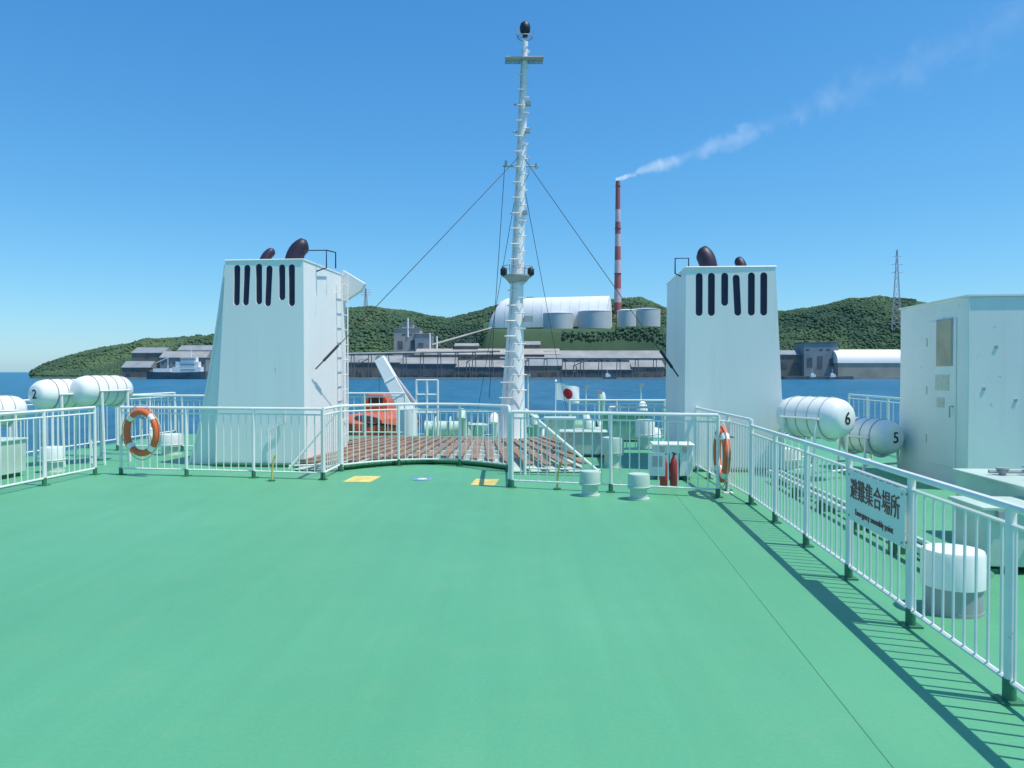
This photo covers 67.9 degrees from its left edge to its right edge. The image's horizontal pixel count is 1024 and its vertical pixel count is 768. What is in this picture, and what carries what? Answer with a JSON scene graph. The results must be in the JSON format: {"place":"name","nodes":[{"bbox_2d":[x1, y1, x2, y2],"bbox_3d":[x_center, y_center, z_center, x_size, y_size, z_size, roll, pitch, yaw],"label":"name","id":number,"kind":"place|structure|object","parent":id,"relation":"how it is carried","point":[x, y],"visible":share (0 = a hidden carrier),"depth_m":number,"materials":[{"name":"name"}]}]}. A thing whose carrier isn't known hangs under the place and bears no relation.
{"place":"outdoors","nodes":[
{"label":"outdoors","id":0,"kind":"place"},
{"bbox_2d":[0,372,899,456],"bbox_3d":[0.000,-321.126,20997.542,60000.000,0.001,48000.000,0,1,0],"label":"sea","id":1,"kind":"structure","parent":0,"point":[541,392],"depth_m":357.00,"materials":[{"name":"liquid"}]},
{"bbox_2d":[147,350,207,378],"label":"cargo ship","id":2,"kind":"object","parent":1,"relation":"on","point":[187,368],"visible":0.93,"depth_m":1129.36},
{"bbox_2d":[781,376,853,378],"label":"breakwater","id":3,"kind":"object","parent":1,"relation":"in","point":[805,377],"visible":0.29,"depth_m":1094.99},
{"bbox_2d":[30,299,926,378],"bbox_3d":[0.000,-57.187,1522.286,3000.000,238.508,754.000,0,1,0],"label":"hill","id":4,"kind":"structure","parent":0,"point":[542,336],"depth_m":1272.37,"materials":[{"name":"plant"}]},
{"bbox_2d":[121,361,155,376],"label":"factory building","id":5,"kind":"structure","parent":4,"relation":"on","point":[135,368],"depth_m":1194.94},
{"bbox_2d":[131,347,171,367],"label":"factory building","id":6,"kind":"structure","parent":4,"relation":"on","point":[146,353],"depth_m":1214.53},
{"bbox_2d":[159,351,211,370],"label":"factory building","id":7,"kind":"structure","parent":4,"relation":"on","point":[172,357],"depth_m":1201.34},
{"bbox_2d":[177,345,212,351],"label":"factory building","id":8,"kind":"structure","parent":4,"relation":"on","point":[195,347],"depth_m":1244.69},
{"bbox_2d":[346,355,402,376],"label":"dock shed","id":9,"kind":"structure","parent":4,"relation":"on","point":[395,361],"depth_m":1159.87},
{"bbox_2d":[393,328,422,356],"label":"factory building","id":10,"kind":"structure","parent":4,"relation":"on","point":[403,342],"depth_m":1260.94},
{"bbox_2d":[414,333,433,350],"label":"factory building","id":11,"kind":"structure","parent":4,"relation":"on","point":[421,340],"depth_m":1256.99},
{"bbox_2d":[399,357,457,376],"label":"dock shed","id":12,"kind":"structure","parent":4,"relation":"on","point":[447,366],"depth_m":1159.82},
{"bbox_2d":[431,327,491,348],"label":"conveyor gallery","id":13,"kind":"object","parent":4,"relation":"on","point":[458,337],"visible":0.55,"depth_m":1288.58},
{"bbox_2d":[454,343,478,348],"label":"factory building","id":14,"kind":"structure","parent":4,"relation":"on","point":[466,345],"depth_m":1234.36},
{"bbox_2d":[29,295,916,376],"bbox_3d":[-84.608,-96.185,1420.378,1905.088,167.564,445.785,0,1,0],"label":"woodland","id":15,"kind":"object","parent":4,"relation":"on","point":[118,356],"visible":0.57,"depth_m":1406.74,"materials":[{"name":"plant"}]},
{"bbox_2d":[456,360,504,376],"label":"warehouse","id":16,"kind":"structure","parent":4,"relation":"on","point":[497,368],"depth_m":1159.87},
{"bbox_2d":[414,349,560,359],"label":"warehouse","id":17,"kind":"structure","parent":4,"relation":"on","point":[527,353],"depth_m":1204.54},
{"bbox_2d":[524,341,540,348],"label":"factory building","id":18,"kind":"structure","parent":4,"relation":"on","point":[532,344],"depth_m":1239.21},
{"bbox_2d":[524,359,561,376],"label":"warehouse","id":19,"kind":"structure","parent":4,"relation":"on","point":[535,367],"depth_m":1159.84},
{"bbox_2d":[485,296,613,328],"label":"storage hall","id":20,"kind":"structure","parent":4,"relation":"on","point":[536,308],"depth_m":1360.29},
{"bbox_2d":[543,312,572,328],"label":"storage tank","id":21,"kind":"object","parent":4,"relation":"on","point":[561,320],"visible":0.89,"depth_m":1305.58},
{"bbox_2d":[578,310,610,328],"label":"storage tank","id":22,"kind":"object","parent":4,"relation":"on","point":[594,319],"visible":0.95,"depth_m":1308.60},
{"bbox_2d":[561,362,632,376],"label":"warehouse","id":23,"kind":"structure","parent":4,"relation":"on","point":[590,369],"depth_m":1159.96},
{"bbox_2d":[544,351,663,363],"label":"warehouse","id":24,"kind":"structure","parent":4,"relation":"on","point":[610,354],"depth_m":1200.38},
{"bbox_2d":[614,180,621,314],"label":"chimney","id":25,"kind":"object","parent":4,"relation":"on","point":[617,285],"visible":0.96,"depth_m":1441.26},
{"bbox_2d":[617,309,636,326],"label":"storage tank","id":26,"kind":"object","parent":4,"relation":"on","point":[626,317],"visible":0.87,"depth_m":1323.88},
{"bbox_2d":[632,308,660,326],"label":"storage tank","id":27,"kind":"object","parent":4,"relation":"on","point":[647,317],"visible":0.83,"depth_m":1333.73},
{"bbox_2d":[629,360,664,376],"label":"warehouse","id":28,"kind":"structure","parent":4,"relation":"on","point":[645,368],"depth_m":1159.87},
{"bbox_2d":[780,350,801,375],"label":"factory building","id":29,"kind":"structure","parent":4,"relation":"on","point":[790,362],"depth_m":1199.69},
{"bbox_2d":[794,342,838,375],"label":"factory building","id":30,"kind":"structure","parent":4,"relation":"on","point":[817,358],"depth_m":1189.44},
{"bbox_2d":[833,350,900,376],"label":"warehouse","id":31,"kind":"structure","parent":4,"relation":"on","point":[870,363],"depth_m":1174.89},
{"bbox_2d":[891,249,903,330],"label":"pylon","id":32,"kind":"object","parent":4,"relation":"on","point":[898,286],"visible":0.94,"depth_m":1376.21,"materials":[{"name":"metal"}]},
{"bbox_2d":[0,434,1023,767],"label":"deck","id":33,"kind":"structure","parent":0,"point":[398,616],"depth_m":4.62,"materials":[{"name":"paint"}]},
{"bbox_2d":[0,395,26,436],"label":"life raft canister","id":34,"kind":"object","parent":33,"relation":"on","point":[8,403],"visible":0.78,"depth_m":12.82,"materials":[{"name":"white plastic"}]},
{"bbox_2d":[1,437,28,478],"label":"deck locker","id":35,"kind":"object","parent":33,"relation":"on","point":[10,457],"visible":0.92,"depth_m":11.28,"materials":[{"name":"metal"}]},
{"bbox_2d":[0,406,100,487],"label":"railing","id":36,"kind":"object","parent":33,"relation":"on","point":[44,478],"visible":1,"depth_m":10.50,"materials":[{"name":"metal"}]},
{"bbox_2d":[41,446,65,473],"bbox_3d":[-7.200,1.182,11.920,0.357,0.400,0.358,0,1,0],"label":"mushroom vent","id":37,"kind":"object","parent":33,"relation":"on","point":[60,458],"visible":0.6,"depth_m":11.81,"materials":[{"name":"metal"}]},
{"bbox_2d":[28,378,92,466],"bbox_3d":[-7.621,0.637,12.909,0.698,1.461,1.056,0,1,20],"label":"life raft canister","id":38,"kind":"object","parent":33,"relation":"on","point":[49,394],"visible":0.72,"depth_m":12.55,"materials":[{"name":"white plastic"}]},
{"bbox_2d":[8,392,175,452],"bbox_3d":[-8.966,0.830,12.938,0.110,1.072,12.310,0,1,5],"label":"railing","id":39,"kind":"object","parent":33,"relation":"on","point":[52,414],"visible":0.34,"depth_m":16.57,"materials":[{"name":"metal"}]},
{"bbox_2d":[70,375,133,464],"bbox_3d":[-7.120,0.602,13.211,0.718,1.521,1.050,0,1,20],"label":"life raft canister","id":40,"kind":"object","parent":33,"relation":"on","point":[103,390],"visible":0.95,"depth_m":12.97,"materials":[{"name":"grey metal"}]},
{"bbox_2d":[113,394,203,450],"bbox_3d":[-6.550,0.771,15.089,2.822,1.122,0.111,0,1,5],"label":"railing","id":41,"kind":"object","parent":33,"relation":"on","point":[117,417],"visible":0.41,"depth_m":15.11,"materials":[{"name":"metal"}]},
{"bbox_2d":[159,433,181,455],"bbox_3d":[-6.480,1.142,14.420,0.417,0.400,0.418,0,1,0],"label":"mushroom vent","id":42,"kind":"object","parent":33,"relation":"on","point":[168,444],"visible":0.81,"depth_m":14.27,"materials":[{"name":"metal"}]},
{"bbox_2d":[115,406,323,479],"bbox_3d":[-4.369,0.865,11.347,3.385,1.052,0.132,0,1,10],"label":"railing","id":43,"kind":"object","parent":33,"relation":"on","point":[186,469],"visible":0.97,"depth_m":11.34,"materials":[{"name":"metal"}]},
{"bbox_2d":[122,404,161,459],"bbox_3d":[-5.569,0.728,11.512,0.808,0.848,0.213,0,1,22],"label":"lifebuoy","id":44,"kind":"object","parent":43,"relation":"hanging from","point":[151,417],"visible":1,"depth_m":11.42,"materials":[{"name":"orange plastic"}]},
{"bbox_2d":[188,238,366,466],"bbox_3d":[-4.174,-0.631,13.678,2.239,3.986,2.537,0,1,14],"label":"funnel","id":45,"kind":"object","parent":33,"relation":"on","point":[280,332],"visible":0.96,"depth_m":12.61,"materials":[{"name":"white paint"}]},
{"bbox_2d":[288,407,343,469],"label":"stair railing","id":46,"kind":"object","parent":33,"relation":"on","point":[304,449],"visible":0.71,"depth_m":12.01,"materials":[{"name":"metal"}]},
{"bbox_2d":[322,405,342,479],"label":"railing","id":47,"kind":"object","parent":33,"relation":"on","point":[324,437],"visible":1,"depth_m":11.53,"materials":[{"name":"metal"}]},
{"bbox_2d":[343,476,380,482],"bbox_3d":[-2.191,1.391,11.123,0.400,0.006,0.620,0,1,5],"label":"yellow marking","id":48,"kind":"object","parent":33,"relation":"on","point":[369,479],"visible":1,"depth_m":11.06,"materials":[{"name":"paint"}]},
{"bbox_2d":[349,392,405,436],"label":"railing","id":49,"kind":"object","parent":33,"relation":"on","point":[365,393],"visible":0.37,"depth_m":18.55,"materials":[{"name":"metal"}]},
{"bbox_2d":[340,403,507,471],"bbox_3d":[-1.385,0.848,12.409,2.769,1.052,0.867,0,1,0],"label":"railing","id":50,"kind":"object","parent":33,"relation":"on","point":[459,459],"visible":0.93,"depth_m":12.59,"materials":[{"name":"metal"}]},
{"bbox_2d":[294,436,586,471],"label":"slatted platform","id":51,"kind":"structure","parent":33,"relation":"on","point":[430,450],"depth_m":13.57,"materials":[{"name":"brown wood"}]},
{"bbox_2d":[497,21,543,440],"bbox_3d":[0.171,-3.372,16.949,1.066,9.372,0.711,0,1,0],"label":"mast","id":52,"kind":"object","parent":51,"relation":"on","point":[513,387],"visible":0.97,"depth_m":16.82,"materials":[{"name":"metal"}]},
{"bbox_2d":[315,159,516,368],"bbox_3d":[-1.557,-2.684,14.879,0.048,4.813,5.461,1,1,40],"label":"stay wire","id":53,"kind":"object","parent":52,"relation":"attached to","point":[330,353],"visible":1,"depth_m":14.03,"materials":[{"name":"black paint"}]},
{"bbox_2d":[473,205,513,434],"bbox_3d":[-0.620,-1.269,21.482,0.013,7.410,9.156,0,1,-10],"label":"stay wire","id":54,"kind":"object","parent":52,"relation":"attached to","point":[495,310],"visible":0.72,"depth_m":20.52,"materials":[{"name":"black paint"}]},
{"bbox_2d":[489,167,504,396],"bbox_3d":[-0.332,-2.270,16.766,0.013,5.151,0.536,1,1,40],"label":"stay wire","id":55,"kind":"object","parent":52,"relation":"attached to","point":[496,286],"visible":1,"depth_m":16.75,"materials":[{"name":"black paint"}]},
{"bbox_2d":[525,192,567,415],"bbox_3d":[1.175,-1.219,21.483,0.013,7.310,9.219,0,1,12],"label":"stay wire","id":56,"kind":"object","parent":52,"relation":"attached to","point":[545,298],"visible":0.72,"depth_m":20.01,"materials":[{"name":"black paint"}]},
{"bbox_2d":[523,157,678,376],"bbox_3d":[1.450,-2.620,14.612,0.048,4.933,5.324,0,1,-28],"label":"stay wire","id":57,"kind":"object","parent":52,"relation":"attached to","point":[666,359],"visible":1,"depth_m":13.44,"materials":[{"name":"black paint"}]},
{"bbox_2d":[471,479,498,485],"bbox_3d":[-0.384,1.396,10.823,0.340,0.006,0.600,0,1,5],"label":"yellow marking","id":58,"kind":"object","parent":33,"relation":"on","point":[492,482],"visible":1,"depth_m":10.76,"materials":[{"name":"paint"}]},
{"bbox_2d":[505,405,510,487],"bbox_3d":[-0.040,0.868,11.165,0.120,1.052,1.720,0,1,-1],"label":"post","id":59,"kind":"object","parent":33,"relation":"on","point":[508,437],"visible":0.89,"depth_m":10.35,"materials":[{"name":"metal"}]},
{"bbox_2d":[544,416,575,436],"bbox_3d":[1.111,1.028,17.608,0.750,0.527,0.570,0,1,5],"label":"deck locker","id":60,"kind":"object","parent":33,"relation":"on","point":[560,424],"visible":0.5,"depth_m":17.38,"materials":[{"name":"metal"}]},
{"bbox_2d":[524,409,600,474],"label":"stair railing","id":61,"kind":"object","parent":33,"relation":"on","point":[550,433],"visible":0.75,"depth_m":11.55,"materials":[{"name":"metal"}]},
{"bbox_2d":[559,429,608,456],"bbox_3d":[1.363,1.107,14.209,0.950,0.477,0.570,0,1,5],"label":"deck locker","id":62,"kind":"object","parent":33,"relation":"on","point":[587,440],"visible":0.56,"depth_m":13.97,"materials":[{"name":"metal"}]},
{"bbox_2d":[579,470,600,496],"bbox_3d":[0.987,1.258,9.641,0.277,0.320,0.278,0,1,0],"label":"mushroom vent","id":63,"kind":"object","parent":33,"relation":"on","point":[589,483],"visible":1,"depth_m":9.54,"materials":[{"name":"metal"}]},
{"bbox_2d":[602,436,623,468],"bbox_3d":[1.661,1.122,12.519,0.377,0.500,0.378,0,1,0],"label":"mushroom vent","id":64,"kind":"object","parent":33,"relation":"on","point":[616,450],"visible":0.76,"depth_m":12.39,"materials":[{"name":"metal"}]},
{"bbox_2d":[508,410,722,497],"bbox_3d":[1.290,0.887,9.915,2.832,1.052,0.131,0,1,17],"label":"railing","id":65,"kind":"object","parent":33,"relation":"on","point":[611,420],"visible":0.97,"depth_m":9.89,"materials":[{"name":"metal"}]},
{"bbox_2d":[649,452,664,475],"bbox_3d":[1.871,1.035,9.795,0.200,0.300,0.017,0,1,17],"label":"notice plate","id":66,"kind":"object","parent":65,"relation":"attached to","point":[653,464],"visible":0.93,"depth_m":9.79,"materials":[{"name":"grey metal"}]},
{"bbox_2d":[713,421,734,487],"bbox_3d":[2.712,0.888,9.631,0.213,0.847,0.808,0,1,4],"label":"lifebuoy","id":67,"kind":"object","parent":65,"relation":"hanging from","point":[725,437],"visible":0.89,"depth_m":9.38,"materials":[{"name":"orange plastic"}]},
{"bbox_2d":[602,415,647,438],"bbox_3d":[2.571,0.983,17.308,1.050,0.627,0.570,0,1,5],"label":"deck locker","id":68,"kind":"object","parent":33,"relation":"on","point":[616,428],"visible":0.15,"depth_m":17.07,"materials":[{"name":"metal"}]},
{"bbox_2d":[608,406,665,449],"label":"railing","id":69,"kind":"object","parent":33,"relation":"on","point":[609,410],"visible":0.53,"depth_m":14.45,"materials":[{"name":"metal"}]},
{"bbox_2d":[627,472,649,500],"bbox_3d":[1.562,1.262,9.371,0.287,0.320,0.288,0,1,0],"label":"mushroom vent","id":70,"kind":"object","parent":33,"relation":"on","point":[638,485],"visible":1,"depth_m":9.27,"materials":[{"name":"metal"}]},
{"bbox_2d":[636,419,654,448],"bbox_3d":[2.712,1.025,15.518,0.417,0.600,0.418,0,1,0],"label":"mushroom vent","id":71,"kind":"object","parent":33,"relation":"on","point":[641,434],"visible":0.61,"depth_m":15.37,"materials":[{"name":"metal"}]},
{"bbox_2d":[660,452,669,485],"bbox_3d":[2.076,1.161,10.364,0.119,0.450,0.108,1,1,43],"label":"fire extinguisher","id":72,"kind":"object","parent":33,"relation":"on","point":[663,480],"visible":0.44,"depth_m":10.33,"materials":[{"name":"red paint"}]},
{"bbox_2d":[650,441,694,479],"bbox_3d":[2.357,1.130,11.209,0.600,0.527,0.470,0,1,5],"label":"deck locker","id":73,"kind":"object","parent":33,"relation":"on","point":[663,446],"visible":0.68,"depth_m":11.01,"materials":[{"name":"metal"}]},
{"bbox_2d":[670,452,679,485],"bbox_3d":[2.212,1.161,10.364,0.119,0.450,0.108,1,1,43],"label":"fire extinguisher","id":74,"kind":"object","parent":33,"relation":"on","point":[673,471],"visible":0.9,"depth_m":10.33,"materials":[{"name":"red paint"}]},
{"bbox_2d":[569,399,811,439],"bbox_3d":[4.164,0.826,17.922,5.648,0.922,0.047,0,1,5],"label":"railing","id":75,"kind":"object","parent":33,"relation":"on","point":[663,418],"visible":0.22,"depth_m":18.04,"materials":[{"name":"metal"}]},
{"bbox_2d":[695,407,755,503],"bbox_3d":[2.895,0.883,11.169,0.116,1.022,4.410,0,1,1],"label":"railing","id":76,"kind":"object","parent":33,"relation":"on","point":[713,425],"visible":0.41,"depth_m":9.86,"materials":[{"name":"metal"}]},
{"bbox_2d":[665,246,786,471],"bbox_3d":[3.568,-0.506,13.080,1.671,3.739,2.408,0,1,5],"label":"funnel","id":77,"kind":"object","parent":33,"relation":"on","point":[722,344],"visible":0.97,"depth_m":11.97,"materials":[{"name":"white paint"}]},
{"bbox_2d":[720,420,733,493],"bbox_3d":[2.776,0.940,9.866,0.181,0.948,0.120,0,1,0],"label":"lifebuoy stand","id":78,"kind":"object","parent":33,"relation":"on","point":[728,430],"visible":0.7,"depth_m":9.85,"materials":[{"name":"paint"}]},
{"bbox_2d":[675,494,894,767],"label":"deck seam","id":79,"kind":"object","parent":33,"relation":"on","point":[803,654],"visible":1,"depth_m":4.10,"materials":[{"name":"paint"}]},
{"bbox_2d":[785,447,800,470],"bbox_3d":[4.472,1.202,12.220,0.337,0.350,0.338,0,1,0],"label":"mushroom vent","id":80,"kind":"object","parent":33,"relation":"on","point":[792,458],"visible":0.44,"depth_m":12.10,"materials":[{"name":"metal"}]},
{"bbox_2d":[776,396,854,481],"bbox_3d":[4.501,0.787,11.312,0.798,1.212,1.126,-1,1,-30],"label":"life raft canister","id":81,"kind":"object","parent":33,"relation":"on","point":[831,419],"visible":0.98,"depth_m":11.02,"materials":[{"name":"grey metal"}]},
{"bbox_2d":[836,417,903,470],"bbox_3d":[5.721,0.958,12.214,0.758,0.842,1.106,0,1,-20],"label":"life raft canister","id":82,"kind":"object","parent":33,"relation":"on","point":[881,438],"visible":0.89,"depth_m":11.84,"materials":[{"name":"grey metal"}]},
{"bbox_2d":[848,394,899,425],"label":"railing","id":83,"kind":"object","parent":33,"relation":"on","point":[887,404],"visible":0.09,"depth_m":15.97,"materials":[{"name":"metal"}]},
{"bbox_2d":[767,469,994,578],"bbox_3d":[3.546,1.354,8.146,0.300,0.175,5.600,0,1,5],"label":"deck pipe","id":84,"kind":"object","parent":33,"relation":"on","point":[919,546],"visible":0.31,"depth_m":8.46,"materials":[{"name":"metal"}]},
{"bbox_2d":[746,424,1023,706],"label":"railing","id":85,"kind":"object","parent":33,"relation":"on","point":[1011,686],"visible":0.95,"depth_m":4.67,"materials":[{"name":"metal"}]},
{"bbox_2d":[847,470,907,548],"bbox_3d":[2.472,0.824,5.154,0.053,0.360,0.990,0,1,5],"label":"assembly sign","id":86,"kind":"object","parent":85,"relation":"attached to","point":[876,506],"visible":1,"depth_m":5.07,"materials":[{"name":"grey metal"}]},
{"bbox_2d":[920,543,986,618],"bbox_3d":[2.900,1.286,5.001,0.380,0.410,0.380,0,1,0],"label":"mushroom vent","id":87,"kind":"object","parent":33,"relation":"on","point":[982,567],"visible":0.73,"depth_m":4.86,"materials":[{"name":"grey metal"}]},
{"bbox_2d":[898,294,1023,484],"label":"deck house","id":88,"kind":"structure","parent":33,"relation":"on","point":[961,381],"depth_m":10.14,"materials":[{"name":"white paint"}]},
{"bbox_2d":[927,318,956,467],"bbox_3d":[6.055,0.121,10.721,0.012,2.050,0.840,0,1,5],"label":"door","id":89,"kind":"structure","parent":88,"relation":"in","point":[941,428],"depth_m":10.73,"materials":[{"name":"white paint"}]},
{"bbox_2d":[936,319,951,364],"bbox_3d":[6.040,-0.578,10.611,0.026,0.620,0.440,0,1,5],"label":"window","id":90,"kind":"structure","parent":88,"relation":"in","point":[943,328],"depth_m":10.59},
{"bbox_2d":[936,318,952,365],"bbox_3d":[6.043,-0.578,10.611,0.020,0.660,0.480,0,1,5],"label":"window frame","id":91,"kind":"structure","parent":88,"relation":"in","point":[948,318],"depth_m":10.38,"materials":[{"name":"grey metal"}]},
{"bbox_2d":[948,496,1023,573],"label":"deck locker","id":92,"kind":"object","parent":33,"relation":"on","point":[994,511],"visible":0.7,"depth_m":5.91,"materials":[{"name":"metal"}]},
{"bbox_2d":[952,468,1023,497],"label":"deck locker","id":93,"kind":"object","parent":33,"relation":"on","point":[983,481],"visible":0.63,"depth_m":6.86,"materials":[{"name":"metal"}]},
{"bbox_2d":[0,0,1023,371],"label":"sky","id":94,"kind":"structure","parent":0,"point":[147,146],"materials":[{"name":"blue"}]},
{"bbox_2d":[126,377,899,378],"bbox_3d":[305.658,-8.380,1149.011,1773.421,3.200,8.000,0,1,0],"label":"quay","id":95,"kind":"structure","parent":0,"point":[536,377],"depth_m":1144.99,"materials":[{"name":"concrete"}]},
{"bbox_2d":[346,350,499,376],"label":"conveyor gallery","id":96,"kind":"object","parent":95,"relation":"on","point":[418,352],"visible":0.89,"depth_m":1151.51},
{"bbox_2d":[500,357,663,376],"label":"conveyor gallery","id":97,"kind":"object","parent":95,"relation":"on","point":[598,358],"visible":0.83,"depth_m":1151.72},
{"bbox_2d":[555,380,578,415],"bbox_3d":[2.024,1.106,28.087,0.935,2.543,0.188,0,1,0],"label":"flag","id":98,"kind":"object","parent":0,"point":[570,392],"visible":0.91,"depth_m":28.10,"materials":[{"name":"fabric"}]},
{"bbox_2d":[988,465,1023,474],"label":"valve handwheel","id":99,"kind":"object","parent":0,"point":[1002,470],"visible":1,"depth_m":6.93,"materials":[{"name":"grey metal"}]},
{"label":"ship hull aft","id":100,"kind":"structure","parent":0,"visible":0},
{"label":"lower deck","id":101,"kind":"structure","parent":100,"relation":"on","visible":0},
{"bbox_2d":[349,394,420,435],"bbox_3d":[-3.994,1.379,22.525,2.327,2.170,4.799,0,1,0],"label":"rescue boat","id":102,"kind":"object","parent":101,"relation":"on","point":[372,400],"visible":0.34,"depth_m":20.91,"materials":[{"name":"orange plastic"}]},
{"bbox_2d":[375,355,417,435],"bbox_3d":[-3.079,0.866,20.284,1.231,3.268,0.936,0,1,0],"label":"davit","id":103,"kind":"object","parent":101,"relation":"on","point":[392,382],"visible":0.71,"depth_m":20.16,"materials":[{"name":"grey metal"}]},
{"bbox_2d":[415,379,438,435],"bbox_3d":[-2.349,1.177,21.021,0.660,2.622,0.054,0,1,5],"label":"pipe frame","id":104,"kind":"object","parent":101,"relation":"on","point":[427,394],"visible":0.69,"depth_m":20.98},
{"bbox_2d":[424,416,470,435],"bbox_3d":[-2.366,1.797,29.032,1.900,1.130,1.000,0,1,0],"label":"mooring winch","id":105,"kind":"object","parent":101,"relation":"on","point":[443,428],"visible":0.51,"depth_m":28.76,"materials":[{"name":"green paint"}]},
{"bbox_2d":[456,408,466,435],"bbox_3d":[-1.612,1.606,24.835,0.476,1.644,0.851,0,1,0],"label":"ventilator","id":106,"kind":"object","parent":101,"relation":"on","point":[462,422],"visible":0.3,"depth_m":24.89,"materials":[{"name":"green paint"}]},
{"bbox_2d":[468,423,487,435],"bbox_3d":[-0.883,1.893,27.033,1.550,1.000,0.886,0,1,0],"label":"capstan","id":107,"kind":"object","parent":101,"relation":"on","point":[474,431],"visible":0.28,"depth_m":26.80,"materials":[{"name":"green paint"}]},
{"bbox_2d":[489,412,497,435],"bbox_3d":[-0.514,1.650,22.829,0.392,1.619,0.782,0,1,0],"label":"ventilator","id":108,"kind":"object","parent":101,"relation":"on","point":[495,422],"visible":0.48,"depth_m":22.69,"materials":[{"name":"grey metal"}]},
{"bbox_2d":[525,374,530,436],"bbox_3d":[0.611,0.982,29.019,0.220,2.760,0.200,0,1,0],"label":"deck lamp","id":109,"kind":"object","parent":101,"relation":"on","point":[528,375],"visible":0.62,"depth_m":28.99,"materials":[{"name":"metal"}]},
{"bbox_2d":[531,414,539,436],"bbox_3d":[0.695,1.670,21.827,0.364,1.610,0.759,0,1,0],"label":"ventilator","id":110,"kind":"object","parent":101,"relation":"on","point":[536,428],"visible":0.39,"depth_m":21.75,"materials":[{"name":"green paint"}]},
{"bbox_2d":[417,411,663,435],"bbox_3d":[1.043,1.740,32.864,12.248,1.122,0.047,0,1,5],"label":"railing","id":111,"kind":"object","parent":101,"relation":"on","point":[466,412],"visible":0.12,"depth_m":33.14,"materials":[{"name":"metal"}]},
{"bbox_2d":[600,392,605,418],"bbox_3d":[3.671,1.319,30.827,0.420,2.027,0.805,0,1,0],"label":"ventilator","id":112,"kind":"object","parent":101,"relation":"on","point":[602,395],"visible":0.3,"depth_m":30.90,"materials":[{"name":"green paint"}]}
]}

